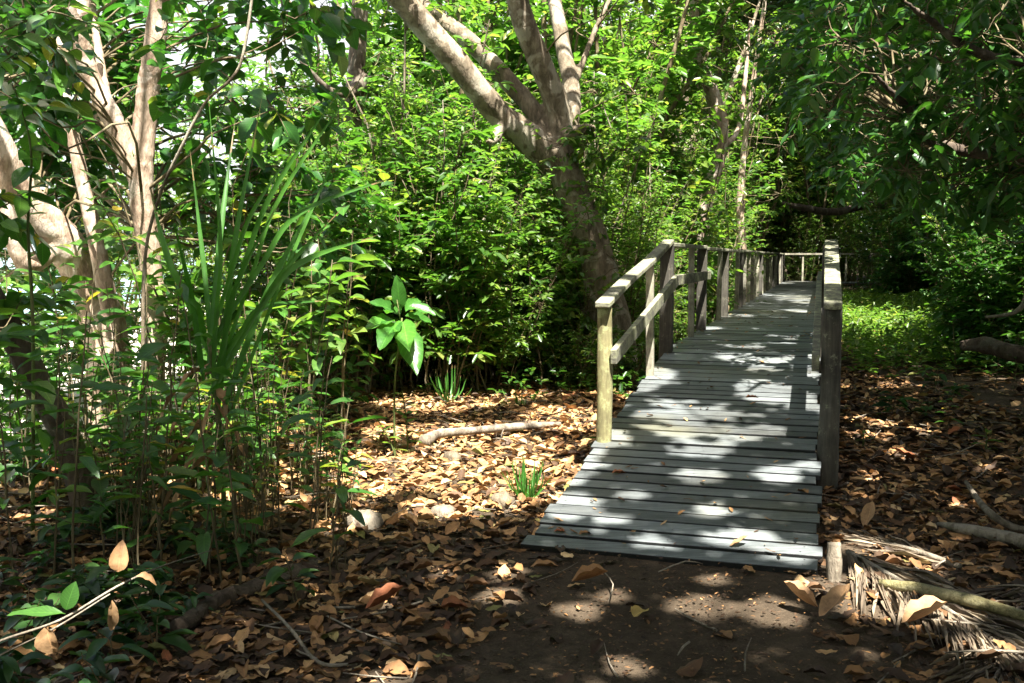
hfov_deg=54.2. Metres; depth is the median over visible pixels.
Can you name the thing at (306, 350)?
sapling
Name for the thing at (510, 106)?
young tree
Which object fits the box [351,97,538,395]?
shrub
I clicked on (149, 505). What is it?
sapling
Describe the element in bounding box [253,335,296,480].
sapling
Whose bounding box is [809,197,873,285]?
shrub
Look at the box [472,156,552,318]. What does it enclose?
shrub
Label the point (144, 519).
seedling
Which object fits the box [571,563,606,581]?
fallen leaf
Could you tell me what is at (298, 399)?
sapling
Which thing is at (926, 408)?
seedling
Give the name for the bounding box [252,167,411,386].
shrub
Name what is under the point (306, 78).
tree
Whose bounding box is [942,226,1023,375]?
shrub
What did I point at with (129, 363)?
sapling
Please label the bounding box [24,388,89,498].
sapling
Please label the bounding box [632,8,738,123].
tree
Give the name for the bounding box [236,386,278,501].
sapling
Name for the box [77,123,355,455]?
shrub
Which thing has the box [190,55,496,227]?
shrub
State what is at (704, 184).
shrub
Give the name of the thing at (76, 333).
sapling
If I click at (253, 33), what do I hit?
sky
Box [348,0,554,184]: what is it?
tree
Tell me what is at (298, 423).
sapling
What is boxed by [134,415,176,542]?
sapling
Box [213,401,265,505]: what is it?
sapling
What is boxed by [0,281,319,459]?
beach
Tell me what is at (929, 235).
shrub
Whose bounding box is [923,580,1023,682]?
dry palm frond
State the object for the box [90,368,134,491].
sapling
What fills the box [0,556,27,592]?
seedling
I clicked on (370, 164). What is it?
shrub
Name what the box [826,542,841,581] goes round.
wooden peg
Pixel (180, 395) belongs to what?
sapling
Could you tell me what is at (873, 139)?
tree
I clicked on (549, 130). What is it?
tree
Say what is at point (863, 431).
seedling
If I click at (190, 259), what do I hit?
shrub
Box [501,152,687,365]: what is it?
shrub
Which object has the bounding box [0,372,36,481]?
sapling
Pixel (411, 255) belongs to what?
shrub
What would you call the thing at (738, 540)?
fallen leaf
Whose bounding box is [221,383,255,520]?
sapling
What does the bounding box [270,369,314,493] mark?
sapling
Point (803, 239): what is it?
shrub
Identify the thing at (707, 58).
tree
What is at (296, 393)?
seedling
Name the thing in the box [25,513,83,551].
seedling
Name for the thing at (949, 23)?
tree
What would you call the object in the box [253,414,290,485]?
sapling
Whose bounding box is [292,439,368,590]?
sapling
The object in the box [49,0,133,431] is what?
tree
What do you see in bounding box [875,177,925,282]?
shrub
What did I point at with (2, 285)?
shrub
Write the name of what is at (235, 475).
sapling
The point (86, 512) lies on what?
seedling
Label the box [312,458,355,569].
sapling
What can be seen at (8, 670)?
seedling
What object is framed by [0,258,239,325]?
sea
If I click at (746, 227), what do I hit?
shrub
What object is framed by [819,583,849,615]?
fallen leaf
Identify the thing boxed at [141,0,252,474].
liana
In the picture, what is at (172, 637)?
seedling
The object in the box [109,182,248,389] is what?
shrub
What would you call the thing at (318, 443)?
sapling
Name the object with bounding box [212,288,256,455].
sapling
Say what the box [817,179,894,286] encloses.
shrub
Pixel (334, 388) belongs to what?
shrub
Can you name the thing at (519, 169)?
shrub
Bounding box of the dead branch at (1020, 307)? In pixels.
[985,295,1023,317]
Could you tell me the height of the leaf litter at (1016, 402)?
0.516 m
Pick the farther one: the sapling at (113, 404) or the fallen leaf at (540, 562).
the sapling at (113, 404)
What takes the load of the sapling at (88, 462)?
on the ground
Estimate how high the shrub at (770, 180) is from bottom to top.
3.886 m
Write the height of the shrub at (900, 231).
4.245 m
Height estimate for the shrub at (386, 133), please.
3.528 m
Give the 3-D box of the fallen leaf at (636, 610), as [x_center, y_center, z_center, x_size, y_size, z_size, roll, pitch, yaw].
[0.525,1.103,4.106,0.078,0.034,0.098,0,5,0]
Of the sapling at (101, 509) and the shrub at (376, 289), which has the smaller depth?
the sapling at (101, 509)
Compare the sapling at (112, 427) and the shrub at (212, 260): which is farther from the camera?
the shrub at (212, 260)
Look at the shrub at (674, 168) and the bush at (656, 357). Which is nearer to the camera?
the bush at (656, 357)
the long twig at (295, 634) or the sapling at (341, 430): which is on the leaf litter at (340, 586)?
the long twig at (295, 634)
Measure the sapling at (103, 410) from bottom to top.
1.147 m
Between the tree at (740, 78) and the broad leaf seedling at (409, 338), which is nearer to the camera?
the broad leaf seedling at (409, 338)
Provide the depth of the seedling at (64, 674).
3.17 m
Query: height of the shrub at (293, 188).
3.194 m
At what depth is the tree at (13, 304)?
5.32 m
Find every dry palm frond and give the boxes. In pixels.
[826,529,962,569]
[845,549,1023,682]
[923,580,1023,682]
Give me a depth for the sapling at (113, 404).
6.30 m
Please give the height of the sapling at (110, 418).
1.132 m
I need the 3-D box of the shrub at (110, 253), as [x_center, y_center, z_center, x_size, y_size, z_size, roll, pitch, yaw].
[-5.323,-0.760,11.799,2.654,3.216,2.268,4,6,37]
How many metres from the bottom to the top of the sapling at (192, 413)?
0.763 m
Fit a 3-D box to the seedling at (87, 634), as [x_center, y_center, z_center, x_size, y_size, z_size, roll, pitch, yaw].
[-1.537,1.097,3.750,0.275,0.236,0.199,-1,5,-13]
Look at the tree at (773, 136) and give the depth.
39.19 m
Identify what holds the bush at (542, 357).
on the ground
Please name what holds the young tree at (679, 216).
on the ground
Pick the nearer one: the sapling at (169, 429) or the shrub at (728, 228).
the sapling at (169, 429)
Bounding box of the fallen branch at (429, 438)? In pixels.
[419,422,560,445]
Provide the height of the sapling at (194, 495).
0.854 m
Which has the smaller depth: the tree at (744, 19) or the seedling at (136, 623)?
the seedling at (136, 623)
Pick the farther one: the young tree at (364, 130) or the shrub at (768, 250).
the shrub at (768, 250)
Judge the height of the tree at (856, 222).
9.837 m
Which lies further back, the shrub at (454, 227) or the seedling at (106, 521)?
the shrub at (454, 227)
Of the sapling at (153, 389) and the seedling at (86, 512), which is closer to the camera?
the seedling at (86, 512)
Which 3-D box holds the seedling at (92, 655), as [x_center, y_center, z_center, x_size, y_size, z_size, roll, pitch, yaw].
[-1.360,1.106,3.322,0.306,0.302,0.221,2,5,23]
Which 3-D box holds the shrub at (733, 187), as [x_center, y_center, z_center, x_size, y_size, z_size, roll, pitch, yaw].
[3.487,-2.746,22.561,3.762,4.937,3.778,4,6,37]
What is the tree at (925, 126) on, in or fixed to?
on the ground
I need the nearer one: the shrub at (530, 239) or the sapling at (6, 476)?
the sapling at (6, 476)
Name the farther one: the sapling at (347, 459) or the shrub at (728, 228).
the shrub at (728, 228)
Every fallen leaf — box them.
[365,582,402,608]
[531,559,556,566]
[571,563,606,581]
[612,469,625,472]
[631,605,648,616]
[730,535,747,545]
[784,580,817,606]
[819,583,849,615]
[861,501,874,525]
[892,447,917,458]
[901,595,946,622]
[948,426,961,433]
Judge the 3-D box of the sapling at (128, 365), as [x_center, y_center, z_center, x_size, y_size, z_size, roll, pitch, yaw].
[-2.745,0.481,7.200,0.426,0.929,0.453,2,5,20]
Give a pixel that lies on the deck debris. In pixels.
(681, 511)
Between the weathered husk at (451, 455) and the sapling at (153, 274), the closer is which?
the sapling at (153, 274)
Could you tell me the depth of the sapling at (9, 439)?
5.06 m
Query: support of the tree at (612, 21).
on the ground
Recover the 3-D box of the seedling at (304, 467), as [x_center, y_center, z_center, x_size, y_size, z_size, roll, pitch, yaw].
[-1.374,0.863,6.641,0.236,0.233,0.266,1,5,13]
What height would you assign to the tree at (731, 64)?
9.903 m
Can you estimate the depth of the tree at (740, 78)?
42.16 m
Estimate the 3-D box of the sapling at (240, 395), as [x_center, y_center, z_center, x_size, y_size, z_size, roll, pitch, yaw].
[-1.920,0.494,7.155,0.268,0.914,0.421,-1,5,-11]
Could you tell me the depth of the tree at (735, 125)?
31.75 m
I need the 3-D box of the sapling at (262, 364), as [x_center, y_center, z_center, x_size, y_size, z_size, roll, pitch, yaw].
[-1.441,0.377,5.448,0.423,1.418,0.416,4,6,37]
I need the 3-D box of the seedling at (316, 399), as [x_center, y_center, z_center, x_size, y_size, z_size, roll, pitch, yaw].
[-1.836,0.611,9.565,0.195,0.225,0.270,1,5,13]
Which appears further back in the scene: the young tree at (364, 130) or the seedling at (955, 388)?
the young tree at (364, 130)
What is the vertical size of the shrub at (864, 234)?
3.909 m
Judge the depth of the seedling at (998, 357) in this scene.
10.83 m
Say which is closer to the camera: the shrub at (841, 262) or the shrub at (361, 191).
the shrub at (361, 191)
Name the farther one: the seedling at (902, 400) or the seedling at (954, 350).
the seedling at (954, 350)
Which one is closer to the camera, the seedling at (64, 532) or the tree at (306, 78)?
the seedling at (64, 532)
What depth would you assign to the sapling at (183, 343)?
6.86 m
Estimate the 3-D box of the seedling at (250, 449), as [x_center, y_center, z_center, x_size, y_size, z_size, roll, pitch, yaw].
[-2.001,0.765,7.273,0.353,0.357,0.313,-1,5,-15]
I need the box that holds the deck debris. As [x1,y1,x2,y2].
[548,310,812,555]
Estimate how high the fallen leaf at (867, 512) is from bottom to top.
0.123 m
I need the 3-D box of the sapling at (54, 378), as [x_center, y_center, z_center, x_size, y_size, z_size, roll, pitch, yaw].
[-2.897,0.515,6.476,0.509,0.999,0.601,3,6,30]
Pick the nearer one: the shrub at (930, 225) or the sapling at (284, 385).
the sapling at (284, 385)
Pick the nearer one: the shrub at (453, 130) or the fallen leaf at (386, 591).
the fallen leaf at (386, 591)
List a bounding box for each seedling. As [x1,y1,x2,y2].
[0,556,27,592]
[0,593,70,661]
[0,594,32,623]
[0,637,52,682]
[0,648,32,682]
[5,586,51,634]
[22,552,59,583]
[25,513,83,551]
[25,538,69,567]
[36,672,93,682]
[40,505,109,548]
[40,566,105,618]
[48,566,82,591]
[49,627,158,682]
[55,572,106,609]
[58,602,140,653]
[59,558,124,603]
[59,563,105,589]
[61,494,122,537]
[78,559,154,616]
[80,583,148,629]
[86,488,127,526]
[94,491,140,530]
[100,584,196,656]
[102,483,147,538]
[106,550,183,615]
[107,561,165,606]
[109,509,165,540]
[117,571,178,612]
[121,612,161,655]
[142,506,203,559]
[169,527,220,571]
[169,584,214,613]
[182,453,216,489]
[198,512,239,539]
[210,515,257,552]
[213,540,254,568]
[217,425,257,452]
[221,537,268,571]
[242,451,270,470]
[257,547,318,608]
[270,389,299,407]
[287,454,322,482]
[315,394,332,411]
[321,390,363,419]
[365,275,435,456]
[368,415,407,456]
[389,391,420,449]
[853,430,873,445]
[872,391,915,414]
[911,399,936,421]
[921,367,949,391]
[935,391,963,431]
[939,382,969,402]
[941,321,966,381]
[969,429,1003,452]
[989,325,1012,392]
[1005,335,1023,389]
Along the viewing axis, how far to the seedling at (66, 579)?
4.37 m
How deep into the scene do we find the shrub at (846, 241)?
43.84 m
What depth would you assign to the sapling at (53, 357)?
7.03 m
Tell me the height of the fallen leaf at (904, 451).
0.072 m
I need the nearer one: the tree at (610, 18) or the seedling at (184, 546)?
the seedling at (184, 546)
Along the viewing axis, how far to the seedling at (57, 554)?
4.73 m
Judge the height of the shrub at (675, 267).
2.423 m
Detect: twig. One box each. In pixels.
[261,599,356,666]
[404,544,419,552]
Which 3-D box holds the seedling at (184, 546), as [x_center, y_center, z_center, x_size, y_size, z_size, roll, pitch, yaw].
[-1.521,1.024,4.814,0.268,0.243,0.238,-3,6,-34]
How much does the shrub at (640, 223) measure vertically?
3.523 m
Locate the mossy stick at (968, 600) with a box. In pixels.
[878,579,1023,621]
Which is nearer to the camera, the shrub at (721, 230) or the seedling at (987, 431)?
the seedling at (987, 431)
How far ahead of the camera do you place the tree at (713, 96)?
16.59 m
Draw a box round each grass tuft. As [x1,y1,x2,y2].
[430,368,471,403]
[501,458,555,502]
[502,390,528,404]
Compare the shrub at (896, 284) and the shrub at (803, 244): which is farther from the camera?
the shrub at (803, 244)
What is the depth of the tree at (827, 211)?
29.75 m
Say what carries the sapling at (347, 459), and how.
on the ground
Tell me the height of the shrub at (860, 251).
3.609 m
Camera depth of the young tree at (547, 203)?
13.11 m
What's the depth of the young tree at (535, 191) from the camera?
14.12 m
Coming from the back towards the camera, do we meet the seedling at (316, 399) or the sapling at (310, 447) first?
the seedling at (316, 399)
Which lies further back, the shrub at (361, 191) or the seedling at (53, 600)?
the shrub at (361, 191)
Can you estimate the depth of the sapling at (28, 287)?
6.56 m
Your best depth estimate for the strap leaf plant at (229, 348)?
4.96 m
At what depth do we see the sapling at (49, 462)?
5.57 m
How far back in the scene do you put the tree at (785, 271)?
49.28 m
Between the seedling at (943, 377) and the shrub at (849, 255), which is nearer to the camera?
the seedling at (943, 377)
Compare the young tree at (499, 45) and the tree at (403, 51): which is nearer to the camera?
the young tree at (499, 45)
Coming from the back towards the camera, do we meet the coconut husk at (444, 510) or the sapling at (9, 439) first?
the coconut husk at (444, 510)
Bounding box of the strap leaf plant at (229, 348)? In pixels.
[143,65,398,550]
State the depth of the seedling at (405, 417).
7.68 m
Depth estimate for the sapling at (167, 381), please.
6.49 m
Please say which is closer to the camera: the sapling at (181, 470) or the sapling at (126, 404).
the sapling at (181, 470)
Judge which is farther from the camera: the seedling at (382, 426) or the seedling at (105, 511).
the seedling at (382, 426)
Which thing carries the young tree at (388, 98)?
on the ground
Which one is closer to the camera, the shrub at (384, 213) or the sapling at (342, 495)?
the sapling at (342, 495)
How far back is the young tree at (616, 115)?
13.93 m
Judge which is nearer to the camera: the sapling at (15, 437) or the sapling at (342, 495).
the sapling at (342, 495)
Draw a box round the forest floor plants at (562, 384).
[374,300,733,397]
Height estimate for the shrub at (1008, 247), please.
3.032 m
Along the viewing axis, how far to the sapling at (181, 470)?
4.55 m
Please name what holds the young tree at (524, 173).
on the ground
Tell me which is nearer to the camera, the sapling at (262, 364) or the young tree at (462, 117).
the sapling at (262, 364)
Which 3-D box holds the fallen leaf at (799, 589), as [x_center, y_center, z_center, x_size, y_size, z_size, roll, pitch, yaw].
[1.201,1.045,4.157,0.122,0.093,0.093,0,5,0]
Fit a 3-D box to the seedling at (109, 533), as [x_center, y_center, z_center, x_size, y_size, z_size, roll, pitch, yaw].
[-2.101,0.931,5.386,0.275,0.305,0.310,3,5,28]
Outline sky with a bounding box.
[4,0,903,257]
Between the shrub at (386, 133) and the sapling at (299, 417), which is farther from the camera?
the shrub at (386, 133)
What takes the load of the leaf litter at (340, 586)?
on the ground
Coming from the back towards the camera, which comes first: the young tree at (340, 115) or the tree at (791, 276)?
the tree at (791, 276)
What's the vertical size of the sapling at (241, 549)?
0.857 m
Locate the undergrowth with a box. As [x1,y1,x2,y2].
[841,282,1015,379]
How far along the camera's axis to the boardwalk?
6.69 m
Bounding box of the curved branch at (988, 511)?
[964,480,1023,532]
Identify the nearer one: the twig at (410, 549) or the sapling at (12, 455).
the twig at (410, 549)
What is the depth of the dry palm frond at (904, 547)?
5.04 m
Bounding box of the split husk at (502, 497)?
[489,491,515,507]
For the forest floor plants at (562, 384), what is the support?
on the ground
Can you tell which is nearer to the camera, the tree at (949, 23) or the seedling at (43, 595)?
the seedling at (43, 595)
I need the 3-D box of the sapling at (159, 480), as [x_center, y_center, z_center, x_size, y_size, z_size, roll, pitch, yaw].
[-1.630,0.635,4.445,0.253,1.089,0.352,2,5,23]
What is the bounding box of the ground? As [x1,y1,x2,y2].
[0,269,1023,682]
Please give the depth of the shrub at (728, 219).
18.25 m
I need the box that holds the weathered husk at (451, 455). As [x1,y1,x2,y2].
[443,451,461,461]
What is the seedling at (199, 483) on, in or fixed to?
on the ground
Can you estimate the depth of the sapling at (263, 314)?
6.83 m
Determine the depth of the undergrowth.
14.97 m
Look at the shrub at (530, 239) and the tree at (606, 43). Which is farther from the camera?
the tree at (606, 43)
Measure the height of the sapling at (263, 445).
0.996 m
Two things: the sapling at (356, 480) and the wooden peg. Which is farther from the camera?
the sapling at (356, 480)
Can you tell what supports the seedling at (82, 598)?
on the ground
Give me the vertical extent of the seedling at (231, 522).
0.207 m
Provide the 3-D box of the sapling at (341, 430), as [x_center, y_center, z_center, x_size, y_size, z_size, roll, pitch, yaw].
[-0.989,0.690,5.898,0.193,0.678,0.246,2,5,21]
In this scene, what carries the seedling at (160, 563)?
on the ground
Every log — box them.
[165,556,339,634]
[960,336,1023,363]
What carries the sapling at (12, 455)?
on the ground
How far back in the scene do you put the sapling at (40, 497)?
5.10 m
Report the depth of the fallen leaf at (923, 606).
3.99 m
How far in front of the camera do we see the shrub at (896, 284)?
26.34 m
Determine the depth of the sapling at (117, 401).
5.47 m
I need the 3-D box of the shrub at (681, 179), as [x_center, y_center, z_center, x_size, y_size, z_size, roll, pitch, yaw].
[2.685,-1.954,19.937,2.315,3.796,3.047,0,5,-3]
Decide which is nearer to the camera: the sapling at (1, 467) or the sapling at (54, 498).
the sapling at (54, 498)
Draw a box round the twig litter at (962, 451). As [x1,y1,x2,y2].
[0,381,1023,682]
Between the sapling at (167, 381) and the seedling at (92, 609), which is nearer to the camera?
the seedling at (92, 609)
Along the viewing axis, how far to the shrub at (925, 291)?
14.98 m
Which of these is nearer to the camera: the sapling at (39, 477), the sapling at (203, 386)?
the sapling at (39, 477)
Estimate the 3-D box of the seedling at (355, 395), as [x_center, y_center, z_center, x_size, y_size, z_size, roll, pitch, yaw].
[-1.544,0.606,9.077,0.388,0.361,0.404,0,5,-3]
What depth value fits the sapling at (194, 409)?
6.51 m
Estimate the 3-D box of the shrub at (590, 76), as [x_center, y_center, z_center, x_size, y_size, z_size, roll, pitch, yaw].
[-0.077,-2.093,16.218,3.787,4.719,3.448,-2,5,-20]
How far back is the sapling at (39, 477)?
4.83 m
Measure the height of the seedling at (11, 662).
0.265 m
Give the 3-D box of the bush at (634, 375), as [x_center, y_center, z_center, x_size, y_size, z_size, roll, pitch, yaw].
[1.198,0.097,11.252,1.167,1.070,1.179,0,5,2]
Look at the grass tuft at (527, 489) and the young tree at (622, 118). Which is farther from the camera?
the young tree at (622, 118)
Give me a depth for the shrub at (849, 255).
47.36 m
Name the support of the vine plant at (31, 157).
on the ground
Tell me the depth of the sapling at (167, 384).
7.29 m
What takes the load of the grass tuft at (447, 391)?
on the ground
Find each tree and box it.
[0,0,119,512]
[0,0,149,427]
[0,0,387,454]
[16,45,247,330]
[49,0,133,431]
[170,0,403,250]
[266,0,505,181]
[271,66,362,184]
[274,37,420,158]
[282,0,413,359]
[315,88,439,379]
[324,98,373,155]
[326,0,751,351]
[336,4,516,375]
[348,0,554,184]
[351,48,428,372]
[356,0,668,381]
[361,119,470,357]
[372,2,506,109]
[376,108,494,381]
[390,1,589,110]
[392,94,519,386]
[399,74,534,195]
[402,110,482,188]
[440,106,537,377]
[446,70,559,371]
[478,2,710,164]
[495,0,711,192]
[496,0,689,308]
[500,83,585,366]
[508,112,555,350]
[532,139,615,366]
[552,111,668,366]
[568,3,782,187]
[573,77,636,341]
[578,64,650,317]
[580,117,692,317]
[589,0,767,154]
[589,0,773,244]
[591,0,863,211]
[599,41,608,59]
[617,0,862,188]
[623,16,789,241]
[626,0,796,336]
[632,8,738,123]
[636,7,817,276]
[657,11,833,280]
[660,31,782,243]
[681,0,794,300]
[729,70,757,234]
[741,12,879,285]
[744,0,1023,243]
[747,1,1003,284]
[747,73,817,280]
[749,40,886,280]
[783,56,874,280]
[786,87,861,251]
[816,1,1019,158]
[844,183,869,277]
[854,37,932,277]
[862,151,918,244]
[863,131,887,280]
[891,0,1019,190]
[910,169,958,293]
[913,1,1001,293]
[950,28,1019,180]
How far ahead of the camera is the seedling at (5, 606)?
4.02 m
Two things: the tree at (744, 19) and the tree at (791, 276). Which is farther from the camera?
the tree at (791, 276)
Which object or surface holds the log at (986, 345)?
on the ground
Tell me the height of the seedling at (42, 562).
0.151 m
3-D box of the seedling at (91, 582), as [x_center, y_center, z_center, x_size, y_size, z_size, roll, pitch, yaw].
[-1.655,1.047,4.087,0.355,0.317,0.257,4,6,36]
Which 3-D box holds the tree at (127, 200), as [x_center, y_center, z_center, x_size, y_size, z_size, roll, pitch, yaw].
[-9.433,-4.051,25.838,3.974,7.774,5.668,2,5,20]
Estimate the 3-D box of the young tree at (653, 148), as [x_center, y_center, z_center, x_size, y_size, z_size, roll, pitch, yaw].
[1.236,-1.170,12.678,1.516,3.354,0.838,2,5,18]
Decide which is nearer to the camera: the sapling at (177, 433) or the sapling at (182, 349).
the sapling at (177, 433)
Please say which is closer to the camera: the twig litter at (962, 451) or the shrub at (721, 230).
the twig litter at (962, 451)
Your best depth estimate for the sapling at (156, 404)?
5.58 m
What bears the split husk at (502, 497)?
on the ground
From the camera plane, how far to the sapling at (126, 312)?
6.46 m
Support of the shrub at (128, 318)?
on the ground
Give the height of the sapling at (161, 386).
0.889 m
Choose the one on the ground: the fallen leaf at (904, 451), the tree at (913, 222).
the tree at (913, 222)
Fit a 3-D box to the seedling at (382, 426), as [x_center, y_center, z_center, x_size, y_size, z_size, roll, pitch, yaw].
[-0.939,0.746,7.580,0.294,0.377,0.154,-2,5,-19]
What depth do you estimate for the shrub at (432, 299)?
12.72 m
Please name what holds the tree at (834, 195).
on the ground
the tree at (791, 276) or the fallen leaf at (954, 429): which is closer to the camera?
the fallen leaf at (954, 429)
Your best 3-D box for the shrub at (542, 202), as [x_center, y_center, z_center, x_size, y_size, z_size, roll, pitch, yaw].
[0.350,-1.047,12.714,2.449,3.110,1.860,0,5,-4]
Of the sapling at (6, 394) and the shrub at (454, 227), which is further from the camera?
the shrub at (454, 227)
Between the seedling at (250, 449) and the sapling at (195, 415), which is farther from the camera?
the seedling at (250, 449)
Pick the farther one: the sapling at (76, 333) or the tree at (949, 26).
the tree at (949, 26)
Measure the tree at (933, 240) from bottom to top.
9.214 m
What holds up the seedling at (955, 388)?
on the ground
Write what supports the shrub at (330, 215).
on the ground
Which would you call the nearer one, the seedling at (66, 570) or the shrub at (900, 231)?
the seedling at (66, 570)
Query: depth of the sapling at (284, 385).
6.67 m
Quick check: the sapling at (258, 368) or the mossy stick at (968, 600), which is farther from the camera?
the sapling at (258, 368)
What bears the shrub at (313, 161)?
on the ground
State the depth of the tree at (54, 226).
8.70 m
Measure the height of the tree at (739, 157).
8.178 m
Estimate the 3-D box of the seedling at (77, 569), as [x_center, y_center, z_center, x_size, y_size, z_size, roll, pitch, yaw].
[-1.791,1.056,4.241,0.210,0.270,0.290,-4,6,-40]
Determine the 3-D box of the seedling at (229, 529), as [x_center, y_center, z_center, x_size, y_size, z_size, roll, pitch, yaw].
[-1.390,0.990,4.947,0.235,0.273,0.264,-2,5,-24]
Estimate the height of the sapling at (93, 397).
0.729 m
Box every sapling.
[0,249,50,481]
[0,324,99,578]
[0,334,59,579]
[0,356,27,487]
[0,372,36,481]
[0,373,68,495]
[0,389,30,505]
[0,433,48,482]
[0,463,11,480]
[1,334,67,463]
[3,361,93,503]
[15,311,137,581]
[16,408,92,567]
[24,344,108,454]
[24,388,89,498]
[26,405,114,541]
[35,394,120,448]
[37,354,115,441]
[40,335,83,470]
[43,417,151,562]
[46,259,124,441]
[53,401,128,498]
[60,348,133,451]
[61,350,183,516]
[61,357,122,462]
[70,282,160,481]
[77,316,135,466]
[78,412,177,566]
[83,330,169,526]
[84,392,133,491]
[85,373,135,488]
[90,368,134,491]
[91,375,188,503]
[91,422,166,580]
[92,311,140,484]
[92,326,142,485]
[93,384,202,556]
[98,344,159,437]
[101,362,185,584]
[103,389,147,439]
[105,384,186,499]
[106,414,209,560]
[108,366,198,500]
[109,348,197,512]
[110,330,156,455]
[112,253,217,560]
[116,352,227,540]
[116,422,167,543]
[121,265,182,475]
[123,367,207,513]
[127,334,187,427]
[128,368,175,479]
[132,363,216,485]
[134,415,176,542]
[140,407,269,573]
[147,304,201,465]
[147,352,187,454]
[149,401,195,480]
[156,283,253,582]
[158,366,210,483]
[169,424,257,583]
[172,381,216,465]
[177,413,215,493]
[178,420,264,584]
[182,400,214,482]
[187,346,286,487]
[197,364,272,486]
[197,376,241,469]
[202,346,297,498]
[207,399,259,560]
[209,280,292,530]
[210,322,251,467]
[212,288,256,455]
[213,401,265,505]
[219,323,258,453]
[219,351,278,544]
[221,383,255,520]
[221,442,283,563]
[226,350,256,462]
[226,367,317,478]
[233,330,275,481]
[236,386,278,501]
[237,266,318,474]
[243,356,294,464]
[243,440,308,548]
[244,349,302,528]
[245,358,294,441]
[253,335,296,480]
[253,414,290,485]
[258,383,331,498]
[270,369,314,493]
[276,370,318,458]
[281,355,353,548]
[282,257,366,480]
[286,335,346,529]
[288,344,330,489]
[288,399,325,495]
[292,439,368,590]
[293,407,349,521]
[295,411,344,498]
[298,397,386,529]
[303,405,332,489]
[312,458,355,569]
[319,228,380,448]
[322,436,373,521]
[327,402,357,504]
[331,448,361,526]
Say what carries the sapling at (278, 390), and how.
on the ground
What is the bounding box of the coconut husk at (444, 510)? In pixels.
[431,504,454,517]
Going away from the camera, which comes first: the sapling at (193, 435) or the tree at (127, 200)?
the sapling at (193, 435)
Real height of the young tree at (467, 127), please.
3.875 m
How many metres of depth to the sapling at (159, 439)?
4.74 m
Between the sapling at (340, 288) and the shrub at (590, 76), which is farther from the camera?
the shrub at (590, 76)
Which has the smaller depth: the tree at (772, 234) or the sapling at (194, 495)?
the sapling at (194, 495)
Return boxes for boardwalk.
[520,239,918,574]
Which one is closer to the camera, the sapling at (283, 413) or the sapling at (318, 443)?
the sapling at (283, 413)
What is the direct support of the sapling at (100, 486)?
on the ground
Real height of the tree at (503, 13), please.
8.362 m
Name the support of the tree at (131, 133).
on the ground
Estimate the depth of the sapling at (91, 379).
6.76 m
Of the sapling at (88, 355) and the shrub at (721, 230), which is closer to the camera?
the sapling at (88, 355)
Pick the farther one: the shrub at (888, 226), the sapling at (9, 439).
the shrub at (888, 226)
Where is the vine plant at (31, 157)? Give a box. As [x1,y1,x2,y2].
[0,90,59,536]
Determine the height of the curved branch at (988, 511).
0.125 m
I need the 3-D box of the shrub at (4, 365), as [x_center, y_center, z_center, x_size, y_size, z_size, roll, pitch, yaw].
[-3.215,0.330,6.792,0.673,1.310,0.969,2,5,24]
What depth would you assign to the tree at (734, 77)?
23.69 m
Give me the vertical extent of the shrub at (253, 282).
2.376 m
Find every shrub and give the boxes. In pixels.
[0,160,140,396]
[0,274,85,452]
[0,296,113,482]
[4,158,225,415]
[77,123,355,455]
[91,124,344,437]
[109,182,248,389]
[114,162,331,387]
[118,161,252,381]
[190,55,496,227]
[210,172,393,416]
[210,207,294,370]
[220,141,435,375]
[238,142,371,377]
[251,107,426,386]
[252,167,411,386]
[260,143,445,386]
[263,165,427,394]
[265,106,488,378]
[272,119,458,341]
[279,114,474,392]
[288,78,415,155]
[314,161,382,372]
[320,119,557,368]
[329,64,557,380]
[331,151,474,389]
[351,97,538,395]
[370,164,482,372]
[384,52,619,295]
[410,61,629,328]
[418,140,589,395]
[427,94,643,290]
[429,155,615,384]
[443,138,637,370]
[464,151,571,367]
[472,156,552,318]
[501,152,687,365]
[530,162,644,365]
[538,97,704,374]
[546,131,685,307]
[580,65,746,336]
[606,179,722,358]
[606,197,696,357]
[634,148,740,334]
[641,160,698,237]
[642,128,746,238]
[658,99,784,322]
[665,178,738,266]
[681,151,772,318]
[689,164,780,315]
[713,172,776,312]
[730,175,774,258]
[748,189,787,251]
[761,204,832,280]
[769,184,861,280]
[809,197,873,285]
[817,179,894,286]
[819,181,868,281]
[829,194,892,289]
[834,186,870,280]
[844,211,890,280]
[849,153,934,286]
[849,199,935,294]
[863,164,942,291]
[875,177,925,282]
[886,207,1023,358]
[897,197,954,299]
[904,165,1023,371]
[918,178,970,277]
[919,198,1022,354]
[922,160,1022,318]
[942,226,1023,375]
[969,177,1022,293]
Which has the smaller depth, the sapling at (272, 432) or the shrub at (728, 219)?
the sapling at (272, 432)
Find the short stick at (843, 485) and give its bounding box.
[837,482,848,488]
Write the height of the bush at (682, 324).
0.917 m
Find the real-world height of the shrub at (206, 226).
2.697 m
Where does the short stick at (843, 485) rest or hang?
on the leaf litter at (340, 586)
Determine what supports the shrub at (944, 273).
on the ground
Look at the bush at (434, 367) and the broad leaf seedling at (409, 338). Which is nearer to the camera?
the broad leaf seedling at (409, 338)
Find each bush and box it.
[427,329,501,386]
[504,308,573,385]
[543,313,624,389]
[567,307,658,391]
[612,322,686,374]
[658,297,695,343]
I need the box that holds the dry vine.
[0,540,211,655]
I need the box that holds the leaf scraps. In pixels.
[0,440,1023,682]
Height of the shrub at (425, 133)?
3.793 m
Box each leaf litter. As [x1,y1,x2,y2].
[0,366,1023,682]
[256,313,1023,424]
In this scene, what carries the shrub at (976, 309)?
on the ground

